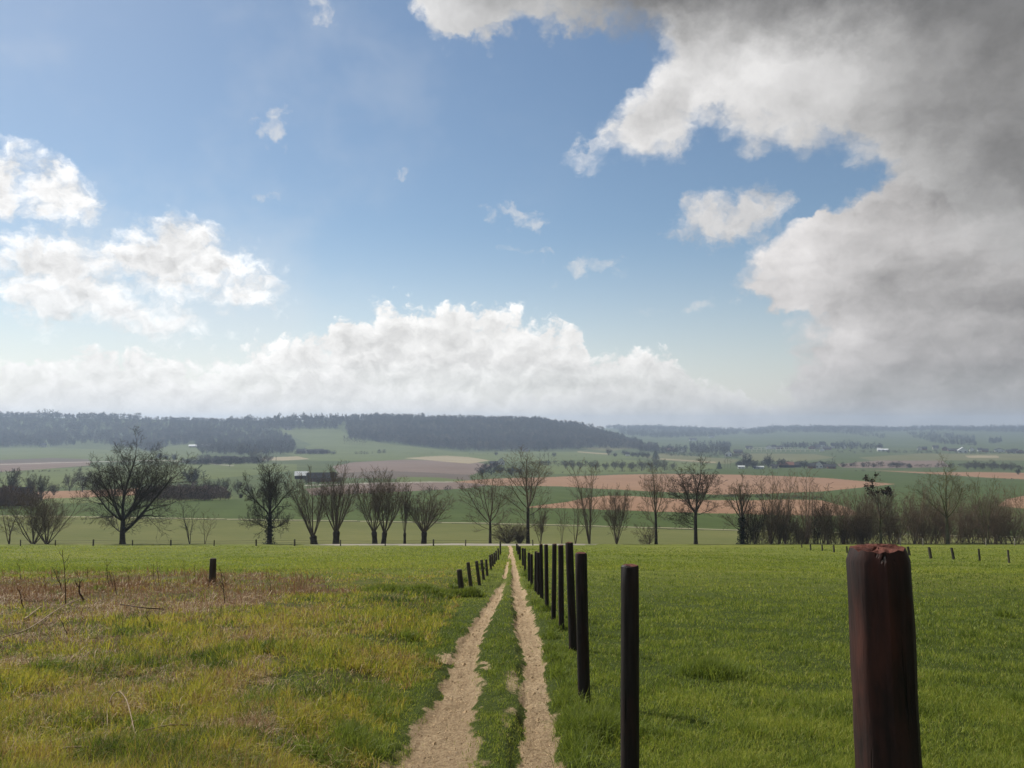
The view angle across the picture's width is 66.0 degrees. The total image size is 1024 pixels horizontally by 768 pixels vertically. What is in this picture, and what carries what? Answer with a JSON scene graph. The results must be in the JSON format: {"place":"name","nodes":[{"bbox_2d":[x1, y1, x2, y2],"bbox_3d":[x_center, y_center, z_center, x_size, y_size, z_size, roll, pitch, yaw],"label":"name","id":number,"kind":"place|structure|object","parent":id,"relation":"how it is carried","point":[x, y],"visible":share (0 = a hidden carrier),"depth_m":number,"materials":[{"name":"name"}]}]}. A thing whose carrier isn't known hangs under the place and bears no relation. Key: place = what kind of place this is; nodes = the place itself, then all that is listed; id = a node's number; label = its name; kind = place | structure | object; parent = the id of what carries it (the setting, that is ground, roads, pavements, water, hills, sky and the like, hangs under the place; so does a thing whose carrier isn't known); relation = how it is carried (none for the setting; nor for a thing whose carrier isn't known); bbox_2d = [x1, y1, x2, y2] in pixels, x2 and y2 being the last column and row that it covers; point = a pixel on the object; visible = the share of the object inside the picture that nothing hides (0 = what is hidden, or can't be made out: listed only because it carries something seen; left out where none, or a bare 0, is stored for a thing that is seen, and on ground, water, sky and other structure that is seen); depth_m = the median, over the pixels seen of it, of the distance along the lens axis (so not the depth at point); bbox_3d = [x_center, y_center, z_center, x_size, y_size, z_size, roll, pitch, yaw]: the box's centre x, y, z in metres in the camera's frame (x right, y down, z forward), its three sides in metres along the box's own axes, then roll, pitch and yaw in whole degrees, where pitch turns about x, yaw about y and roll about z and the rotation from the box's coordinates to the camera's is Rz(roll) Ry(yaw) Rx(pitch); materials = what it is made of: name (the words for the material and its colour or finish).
{"place":"outdoors","nodes":[
{"label":"outdoors","id":0,"kind":"place"},
{"bbox_2d":[0,458,88,462],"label":"fallow field","id":1,"kind":"structure","parent":0,"point":[39,460],"depth_m":1105.09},
{"bbox_2d":[0,461,91,471],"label":"ploughed field","id":2,"kind":"structure","parent":0,"point":[23,466],"depth_m":852.31,"materials":[{"name":"soil"}]},
{"bbox_2d":[38,488,137,498],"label":"ploughed field","id":3,"kind":"structure","parent":0,"point":[62,494],"depth_m":337.53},
{"bbox_2d":[0,566,485,767],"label":"rough grass","id":4,"kind":"structure","parent":0,"point":[202,751],"depth_m":7.73,"materials":[{"name":"plant"}]},
{"bbox_2d":[307,482,485,494],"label":"ploughed field","id":5,"kind":"structure","parent":0,"point":[439,485],"depth_m":468.77,"materials":[{"name":"soil"}]},
{"bbox_2d":[336,471,469,479],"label":"fallow field","id":6,"kind":"structure","parent":0,"point":[396,474],"depth_m":672.18,"materials":[{"name":"plant"}]},
{"bbox_2d":[333,460,488,474],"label":"ploughed field","id":7,"kind":"structure","parent":0,"point":[428,466],"depth_m":874.59,"materials":[{"name":"soil"}]},
{"bbox_2d":[408,456,489,463],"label":"stubble field","id":8,"kind":"structure","parent":0,"point":[467,460],"depth_m":1235.25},
{"bbox_2d":[318,543,591,545],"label":"lane","id":9,"kind":"structure","parent":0,"point":[468,544],"depth_m":105.45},
{"bbox_2d":[380,546,566,767],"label":"dirt track","id":10,"kind":"structure","parent":0,"point":[442,748],"depth_m":7.52,"materials":[{"name":"soil"}]},
{"bbox_2d":[1,515,1012,536],"bbox_3d":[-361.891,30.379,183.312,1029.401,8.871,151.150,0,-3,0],"label":"field","id":11,"kind":"structure","parent":0,"point":[444,522],"depth_m":164.82,"materials":[{"name":"green plant"}]},
{"bbox_2d":[0,544,1023,767],"bbox_3d":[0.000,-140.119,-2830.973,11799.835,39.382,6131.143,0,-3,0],"label":"meadow","id":12,"kind":"structure","parent":0,"point":[520,716],"depth_m":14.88,"materials":[{"name":"green plant"}]},
{"bbox_2d":[0,565,366,767],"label":"dead weeds","id":13,"kind":"object","parent":12,"relation":"on","point":[40,594],"visible":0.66,"depth_m":16.86,"materials":[{"name":"plant"}]},
{"bbox_2d":[0,592,435,767],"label":"flattened straw","id":14,"kind":"object","parent":12,"relation":"on","point":[180,683],"visible":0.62,"depth_m":7.37,"materials":[{"name":"plant"}]},
{"bbox_2d":[0,545,1023,573],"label":"meadow sward","id":15,"kind":"structure","parent":12,"relation":"on","point":[41,566],"depth_m":48.24,"materials":[{"name":"green plant"}]},
{"bbox_2d":[539,544,543,598],"bbox_3d":[0.726,4.774,19.342,0.096,1.677,0.091,-1,-3,0],"label":"fence post","id":16,"kind":"object","parent":12,"relation":"on","point":[541,570],"visible":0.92,"depth_m":19.32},
{"bbox_2d":[544,544,548,606],"bbox_3d":[0.708,4.129,16.124,0.086,1.681,0.091,-1,-3,0],"label":"fence post","id":17,"kind":"object","parent":12,"relation":"on","point":[546,576],"visible":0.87,"depth_m":16.10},
{"bbox_2d":[551,543,556,619],"bbox_3d":[0.764,3.784,14.377,0.090,1.728,0.099,1,-3,0],"label":"fence post","id":18,"kind":"object","parent":12,"relation":"on","point":[554,569],"visible":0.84,"depth_m":14.35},
{"bbox_2d":[558,545,563,630],"bbox_3d":[0.794,3.459,12.708,0.097,1.719,0.092,0,-3,0],"label":"fence post","id":19,"kind":"object","parent":12,"relation":"on","point":[561,583],"visible":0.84,"depth_m":12.69,"materials":[{"name":"wood"}]},
{"bbox_2d":[565,542,576,650],"bbox_3d":[0.813,3.063,10.733,0.115,1.813,0.114,-2,-3,0],"label":"fence post","id":20,"kind":"object","parent":12,"relation":"on","point":[572,632],"visible":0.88,"depth_m":10.70,"materials":[{"name":"wood"}]},
{"bbox_2d":[575,552,589,703],"bbox_3d":[0.677,2.495,7.510,0.121,1.768,0.128,-1,-3,0],"label":"fence post","id":21,"kind":"object","parent":12,"relation":"on","point":[583,661],"visible":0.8,"depth_m":7.47,"materials":[{"name":"wood"}]},
{"bbox_2d":[620,564,639,767],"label":"fence post","id":22,"kind":"object","parent":12,"relation":"on","point":[629,721],"visible":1,"depth_m":4.60,"materials":[{"name":"wood"}]},
{"bbox_2d":[846,544,922,767],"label":"fence post","id":23,"kind":"object","parent":12,"relation":"on","point":[883,666],"visible":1,"depth_m":1.70,"materials":[{"name":"wood"}]},
{"bbox_2d":[0,417,1023,498],"bbox_3d":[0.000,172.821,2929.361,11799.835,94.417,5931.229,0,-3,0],"label":"valley floor","id":24,"kind":"structure","parent":0,"point":[902,441],"depth_m":1834.34,"materials":[{"name":"plant"}]},
{"bbox_2d":[0,467,21,486],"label":"round willow","id":25,"kind":"object","parent":24,"relation":"on","point":[13,478],"visible":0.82,"depth_m":316.52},
{"bbox_2d":[0,448,200,461],"bbox_3d":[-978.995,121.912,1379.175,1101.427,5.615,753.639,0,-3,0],"label":"pasture","id":26,"kind":"structure","parent":24,"relation":"attached to","point":[22,453],"depth_m":1387.91,"materials":[{"name":"plant"}]},
{"bbox_2d":[41,490,231,503],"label":"pasture","id":27,"kind":"structure","parent":24,"relation":"attached to","point":[67,500],"depth_m":282.04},
{"bbox_2d":[32,475,52,499],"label":"round willow","id":28,"kind":"object","parent":27,"relation":"on","point":[41,484],"visible":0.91,"depth_m":275.37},
{"bbox_2d":[138,481,231,500],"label":"valley thicket","id":29,"kind":"object","parent":27,"relation":"on","point":[212,492],"visible":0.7,"depth_m":283.96,"materials":[{"name":"plant"}]},
{"bbox_2d":[0,464,297,487],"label":"pasture","id":30,"kind":"structure","parent":24,"relation":"attached to","point":[57,475],"depth_m":691.55,"materials":[{"name":"plant"}]},
{"bbox_2d":[0,411,341,452],"bbox_3d":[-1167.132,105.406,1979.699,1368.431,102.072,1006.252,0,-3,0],"label":"forest","id":31,"kind":"object","parent":24,"relation":"on","point":[51,435],"visible":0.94,"depth_m":2155.53,"materials":[{"name":"plant"}]},
{"bbox_2d":[155,444,203,458],"bbox_3d":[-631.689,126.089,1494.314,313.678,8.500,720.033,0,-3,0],"label":"pasture","id":32,"kind":"structure","parent":24,"relation":"attached to","point":[183,451],"depth_m":1532.22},
{"bbox_2d":[181,464,206,485],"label":"valley tree","id":33,"kind":"object","parent":24,"relation":"on","point":[195,476],"visible":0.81,"depth_m":444.79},
{"bbox_2d":[180,449,385,464],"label":"valley thicket","id":34,"kind":"object","parent":24,"relation":"on","point":[234,459],"visible":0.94,"depth_m":964.27,"materials":[{"name":"plant"}]},
{"bbox_2d":[273,428,474,460],"bbox_3d":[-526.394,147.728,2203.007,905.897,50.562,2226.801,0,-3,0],"label":"pasture","id":35,"kind":"structure","parent":24,"relation":"attached to","point":[332,440],"depth_m":1654.28,"materials":[{"name":"plant"}]},
{"bbox_2d":[194,424,658,455],"bbox_3d":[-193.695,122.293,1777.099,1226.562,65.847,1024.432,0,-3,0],"label":"forest","id":36,"kind":"object","parent":24,"relation":"on","point":[231,438],"visible":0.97,"depth_m":1704.75,"materials":[{"name":"plant"}]},
{"bbox_2d":[397,477,467,481],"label":"pasture","id":37,"kind":"structure","parent":24,"relation":"attached to","point":[425,479],"depth_m":584.71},
{"bbox_2d":[345,412,643,450],"bbox_3d":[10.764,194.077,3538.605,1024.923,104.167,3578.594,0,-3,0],"label":"forest","id":38,"kind":"object","parent":24,"relation":"on","point":[409,431],"visible":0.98,"depth_m":2086.50,"materials":[{"name":"plant"}]},
{"bbox_2d":[10,452,1013,498],"bbox_3d":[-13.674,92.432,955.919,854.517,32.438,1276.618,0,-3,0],"label":"hedge line","id":39,"kind":"object","parent":24,"relation":"on","point":[497,457],"visible":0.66,"depth_m":408.04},
{"bbox_2d":[440,451,644,461],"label":"pasture","id":40,"kind":"structure","parent":24,"relation":"attached to","point":[559,456],"depth_m":1425.37,"materials":[{"name":"plant"}]},
{"bbox_2d":[525,459,715,473],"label":"pasture","id":41,"kind":"structure","parent":24,"relation":"attached to","point":[558,469],"depth_m":924.68,"materials":[{"name":"plant"}]},
{"bbox_2d":[540,449,1023,469],"bbox_3d":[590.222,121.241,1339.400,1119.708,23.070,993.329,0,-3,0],"label":"valley scrub","id":42,"kind":"object","parent":24,"relation":"on","point":[868,463],"visible":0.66,"depth_m":1004.38,"materials":[{"name":"plant"}]},
{"bbox_2d":[605,423,1023,437],"bbox_3d":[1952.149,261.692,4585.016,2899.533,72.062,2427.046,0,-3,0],"label":"woods","id":43,"kind":"object","parent":24,"relation":"on","point":[664,431],"visible":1,"depth_m":4345.44,"materials":[{"name":"plant"}]},
{"bbox_2d":[647,430,1001,453],"bbox_3d":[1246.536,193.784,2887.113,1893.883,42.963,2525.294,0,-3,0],"label":"woods","id":44,"kind":"object","parent":24,"relation":"on","point":[723,445],"visible":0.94,"depth_m":2249.87,"materials":[{"name":"plant"}]},
{"bbox_2d":[0,516,1023,544],"bbox_3d":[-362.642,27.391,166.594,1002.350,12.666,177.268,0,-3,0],"label":"grazed meadow","id":45,"kind":"structure","parent":0,"point":[78,531],"depth_m":133.95,"materials":[{"name":"plant"}]},
{"bbox_2d":[0,492,27,543],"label":"sapling","id":46,"kind":"object","parent":45,"relation":"on","point":[6,516],"visible":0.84,"depth_m":113.71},
{"bbox_2d":[0,486,73,543],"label":"coppiced willow","id":47,"kind":"object","parent":45,"relation":"on","point":[33,533],"visible":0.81,"depth_m":114.02,"materials":[{"name":"plant"}]},
{"bbox_2d":[8,489,95,543],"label":"coppiced willow","id":48,"kind":"object","parent":45,"relation":"on","point":[45,526],"visible":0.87,"depth_m":113.88,"materials":[{"name":"plant"}]},
{"bbox_2d":[71,425,211,543],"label":"oak tree","id":49,"kind":"object","parent":45,"relation":"on","point":[136,504],"visible":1,"depth_m":114.19,"materials":[{"name":"brown plant"}]},
{"bbox_2d":[237,459,301,543],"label":"oak tree","id":50,"kind":"object","parent":45,"relation":"on","point":[270,490],"visible":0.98,"depth_m":114.25,"materials":[{"name":"brown plant"}]},
{"bbox_2d":[285,466,329,543],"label":"pollard willow","id":51,"kind":"object","parent":45,"relation":"on","point":[313,536],"visible":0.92,"depth_m":114.27,"materials":[{"name":"brown plant"}]},
{"bbox_2d":[314,461,361,543],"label":"pollard willow","id":52,"kind":"object","parent":45,"relation":"on","point":[334,493],"visible":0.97,"depth_m":114.16,"materials":[{"name":"brown plant"}]},
{"bbox_2d":[347,469,395,543],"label":"pollard willow","id":53,"kind":"object","parent":45,"relation":"on","point":[373,527],"visible":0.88,"depth_m":114.33,"materials":[{"name":"brown plant"}]},
{"bbox_2d":[363,466,412,543],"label":"pollard willow","id":54,"kind":"object","parent":45,"relation":"on","point":[389,507],"visible":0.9,"depth_m":114.25,"materials":[{"name":"brown plant"}]},
{"bbox_2d":[396,481,413,543],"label":"pollard willow","id":55,"kind":"object","parent":45,"relation":"on","point":[405,515],"visible":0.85,"depth_m":114.33,"materials":[{"name":"brown plant"}]},
{"bbox_2d":[400,484,460,543],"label":"pollard willow","id":56,"kind":"object","parent":45,"relation":"on","point":[425,518],"visible":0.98,"depth_m":114.29,"materials":[{"name":"brown plant"}]},
{"bbox_2d":[453,460,512,543],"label":"ash tree","id":57,"kind":"object","parent":45,"relation":"on","point":[492,499],"visible":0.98,"depth_m":114.78,"materials":[{"name":"brown plant"}]},
{"bbox_2d":[489,519,527,543],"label":"bare shrub","id":58,"kind":"object","parent":45,"relation":"on","point":[506,538],"visible":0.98,"depth_m":113.96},
{"bbox_2d":[491,445,560,543],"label":"ash tree","id":59,"kind":"object","parent":45,"relation":"on","point":[529,502],"visible":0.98,"depth_m":114.49,"materials":[{"name":"brown plant"}]},
{"bbox_2d":[529,503,552,543],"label":"bare shrub","id":60,"kind":"object","parent":45,"relation":"on","point":[542,525],"visible":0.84,"depth_m":114.58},
{"bbox_2d":[564,490,586,543],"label":"sapling","id":61,"kind":"object","parent":45,"relation":"on","point":[578,520],"visible":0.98,"depth_m":114.53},
{"bbox_2d":[563,458,607,543],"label":"slender tree","id":62,"kind":"object","parent":45,"relation":"on","point":[588,533],"visible":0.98,"depth_m":114.68,"materials":[{"name":"plant"}]},
{"bbox_2d":[599,484,637,543],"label":"bare shrub","id":63,"kind":"object","parent":45,"relation":"on","point":[618,511],"visible":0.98,"depth_m":114.38,"materials":[{"name":"plant"}]},
{"bbox_2d":[632,522,659,543],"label":"bare shrub","id":64,"kind":"object","parent":45,"relation":"on","point":[649,538],"visible":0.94,"depth_m":114.36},
{"bbox_2d":[634,463,675,543],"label":"ash tree","id":65,"kind":"object","parent":45,"relation":"on","point":[653,492],"visible":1,"depth_m":114.63,"materials":[{"name":"brown plant"}]},
{"bbox_2d":[665,452,727,543],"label":"oak tree","id":66,"kind":"object","parent":45,"relation":"on","point":[696,500],"visible":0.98,"depth_m":114.49,"materials":[{"name":"brown plant"}]},
{"bbox_2d":[718,470,757,543],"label":"ash tree","id":67,"kind":"object","parent":45,"relation":"on","point":[741,539],"visible":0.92,"depth_m":114.54,"materials":[{"name":"brown plant"}]},
{"bbox_2d":[736,496,768,543],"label":"hedge shrub","id":68,"kind":"object","parent":45,"relation":"on","point":[749,529],"visible":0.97,"depth_m":113.32,"materials":[{"name":"brown plant"}]},
{"bbox_2d":[747,504,776,543],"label":"hedge shrub","id":69,"kind":"object","parent":45,"relation":"on","point":[763,535],"visible":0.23,"depth_m":117.27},
{"bbox_2d":[750,469,792,543],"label":"slender tree","id":70,"kind":"object","parent":45,"relation":"on","point":[769,505],"visible":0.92,"depth_m":114.22,"materials":[{"name":"plant"}]},
{"bbox_2d":[762,499,791,543],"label":"hedge shrub","id":71,"kind":"object","parent":45,"relation":"on","point":[779,535],"visible":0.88,"depth_m":113.85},
{"bbox_2d":[768,467,797,543],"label":"slender tree","id":72,"kind":"object","parent":45,"relation":"on","point":[789,506],"visible":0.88,"depth_m":114.63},
{"bbox_2d":[782,514,815,543],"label":"hedge shrub","id":73,"kind":"object","parent":45,"relation":"on","point":[795,536],"visible":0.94,"depth_m":113.35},
{"bbox_2d":[790,464,823,542],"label":"slender tree","id":74,"kind":"object","parent":45,"relation":"on","point":[804,504],"visible":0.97,"depth_m":114.70,"materials":[{"name":"plant"}]},
{"bbox_2d":[799,498,830,543],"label":"hedge shrub","id":75,"kind":"object","parent":45,"relation":"on","point":[817,540],"visible":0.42,"depth_m":116.44,"materials":[{"name":"brown plant"}]},
{"bbox_2d":[810,482,843,540],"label":"slender tree","id":76,"kind":"object","parent":45,"relation":"on","point":[833,502],"visible":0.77,"depth_m":114.25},
{"bbox_2d":[814,499,843,543],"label":"hedge shrub","id":77,"kind":"object","parent":45,"relation":"on","point":[827,528],"visible":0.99,"depth_m":112.88,"materials":[{"name":"plant"}]},
{"bbox_2d":[825,516,855,543],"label":"hedge shrub","id":78,"kind":"object","parent":45,"relation":"on","point":[842,534],"visible":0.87,"depth_m":113.70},
{"bbox_2d":[829,489,853,542],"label":"slender tree","id":79,"kind":"object","parent":45,"relation":"on","point":[849,506],"visible":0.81,"depth_m":114.59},
{"bbox_2d":[833,485,882,543],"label":"hedge shrub","id":80,"kind":"object","parent":45,"relation":"on","point":[856,515],"visible":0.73,"depth_m":114.20,"materials":[{"name":"plant"}]},
{"bbox_2d":[841,503,880,543],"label":"hedge shrub","id":81,"kind":"object","parent":45,"relation":"on","point":[856,534],"visible":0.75,"depth_m":114.41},
{"bbox_2d":[847,491,874,542],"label":"slender tree","id":82,"kind":"object","parent":45,"relation":"on","point":[862,510],"visible":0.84,"depth_m":114.59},
{"bbox_2d":[856,472,904,543],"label":"alder tree","id":83,"kind":"object","parent":45,"relation":"on","point":[876,494],"visible":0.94,"depth_m":114.32,"materials":[{"name":"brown plant"}]},
{"bbox_2d":[860,488,920,543],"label":"hedge shrub","id":84,"kind":"object","parent":45,"relation":"on","point":[901,526],"visible":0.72,"depth_m":115.01,"materials":[{"name":"plant"}]},
{"bbox_2d":[869,484,925,543],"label":"hedge shrub","id":85,"kind":"object","parent":45,"relation":"on","point":[888,527],"visible":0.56,"depth_m":115.50,"materials":[{"name":"plant"}]},
{"bbox_2d":[877,497,935,543],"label":"hedge shrub","id":86,"kind":"object","parent":45,"relation":"on","point":[910,523],"visible":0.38,"depth_m":117.40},
{"bbox_2d":[899,479,943,543],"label":"slender tree","id":87,"kind":"object","parent":45,"relation":"on","point":[906,513],"visible":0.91,"depth_m":114.23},
{"bbox_2d":[901,483,951,543],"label":"hedge shrub","id":88,"kind":"object","parent":45,"relation":"on","point":[930,531],"visible":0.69,"depth_m":115.46,"materials":[{"name":"plant"}]},
{"bbox_2d":[907,492,964,543],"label":"hedge shrub","id":89,"kind":"object","parent":45,"relation":"on","point":[941,530],"visible":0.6,"depth_m":115.66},
{"bbox_2d":[904,452,979,543],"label":"ash tree","id":90,"kind":"object","parent":45,"relation":"on","point":[945,509],"visible":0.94,"depth_m":114.58,"materials":[{"name":"brown plant"}]},
{"bbox_2d":[930,489,978,542],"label":"hedge shrub","id":91,"kind":"object","parent":45,"relation":"on","point":[951,520],"visible":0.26,"depth_m":118.15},
{"bbox_2d":[934,501,991,543],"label":"hedge shrub","id":92,"kind":"object","parent":45,"relation":"on","point":[963,522],"visible":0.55,"depth_m":118.94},
{"bbox_2d":[951,484,991,543],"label":"hedge shrub","id":93,"kind":"object","parent":45,"relation":"on","point":[968,523],"visible":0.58,"depth_m":118.82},
{"bbox_2d":[966,472,999,543],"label":"slender tree","id":94,"kind":"object","parent":45,"relation":"on","point":[989,513],"visible":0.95,"depth_m":114.76,"materials":[{"name":"brown plant"}]},
{"bbox_2d":[967,481,1016,543],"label":"hedge shrub","id":95,"kind":"object","parent":45,"relation":"on","point":[992,514],"visible":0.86,"depth_m":114.84,"materials":[{"name":"plant"}]},
{"bbox_2d":[978,499,1023,543],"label":"hedge shrub","id":96,"kind":"object","parent":45,"relation":"on","point":[1008,527],"visible":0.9,"depth_m":114.30,"materials":[{"name":"plant"}]},
{"bbox_2d":[981,485,1023,543],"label":"hedge shrub","id":97,"kind":"object","parent":45,"relation":"on","point":[1015,520],"visible":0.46,"depth_m":116.74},
{"bbox_2d":[0,485,1023,536],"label":"wheat field","id":98,"kind":"structure","parent":0,"point":[236,508],"depth_m":233.24,"materials":[{"name":"plant"}]},
{"bbox_2d":[0,484,45,507],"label":"valley thicket","id":99,"kind":"object","parent":98,"relation":"on","point":[5,488],"visible":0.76,"depth_m":216.06,"materials":[{"name":"plant"}]},
{"bbox_2d":[0,0,1023,428],"label":"sky","id":100,"kind":"structure","parent":0,"point":[747,214],"materials":[{"name":"blue"}]},
{"bbox_2d":[456,474,891,494],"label":"ploughed field","id":101,"kind":"structure","parent":0,"point":[630,481],"depth_m":590.00,"materials":[{"name":"soil"}]},
{"bbox_2d":[642,453,739,463],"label":"fallow field","id":102,"kind":"structure","parent":0,"point":[682,457],"depth_m":1372.29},
{"bbox_2d":[529,496,855,515],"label":"ploughed field","id":103,"kind":"structure","parent":0,"point":[637,501],"depth_m":285.97,"materials":[{"name":"soil"}]},
{"bbox_2d":[737,453,834,461],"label":"fallow field","id":104,"kind":"structure","parent":0,"point":[787,457],"depth_m":1480.02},
{"bbox_2d":[699,468,1023,502],"bbox_3d":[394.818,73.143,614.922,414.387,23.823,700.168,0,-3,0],"label":"wheat field","id":105,"kind":"structure","parent":0,"point":[899,480],"depth_m":656.90,"materials":[{"name":"plant"}]},
{"bbox_2d":[838,460,948,467],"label":"ploughed field","id":106,"kind":"structure","parent":0,"point":[931,463],"depth_m":1113.71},
{"bbox_2d":[859,453,1023,460],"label":"fallow field","id":107,"kind":"structure","parent":0,"point":[955,456],"depth_m":1453.74,"materials":[{"name":"plant"}]},
{"bbox_2d":[876,470,1023,478],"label":"ploughed field","id":108,"kind":"structure","parent":0,"point":[1005,475],"depth_m":778.15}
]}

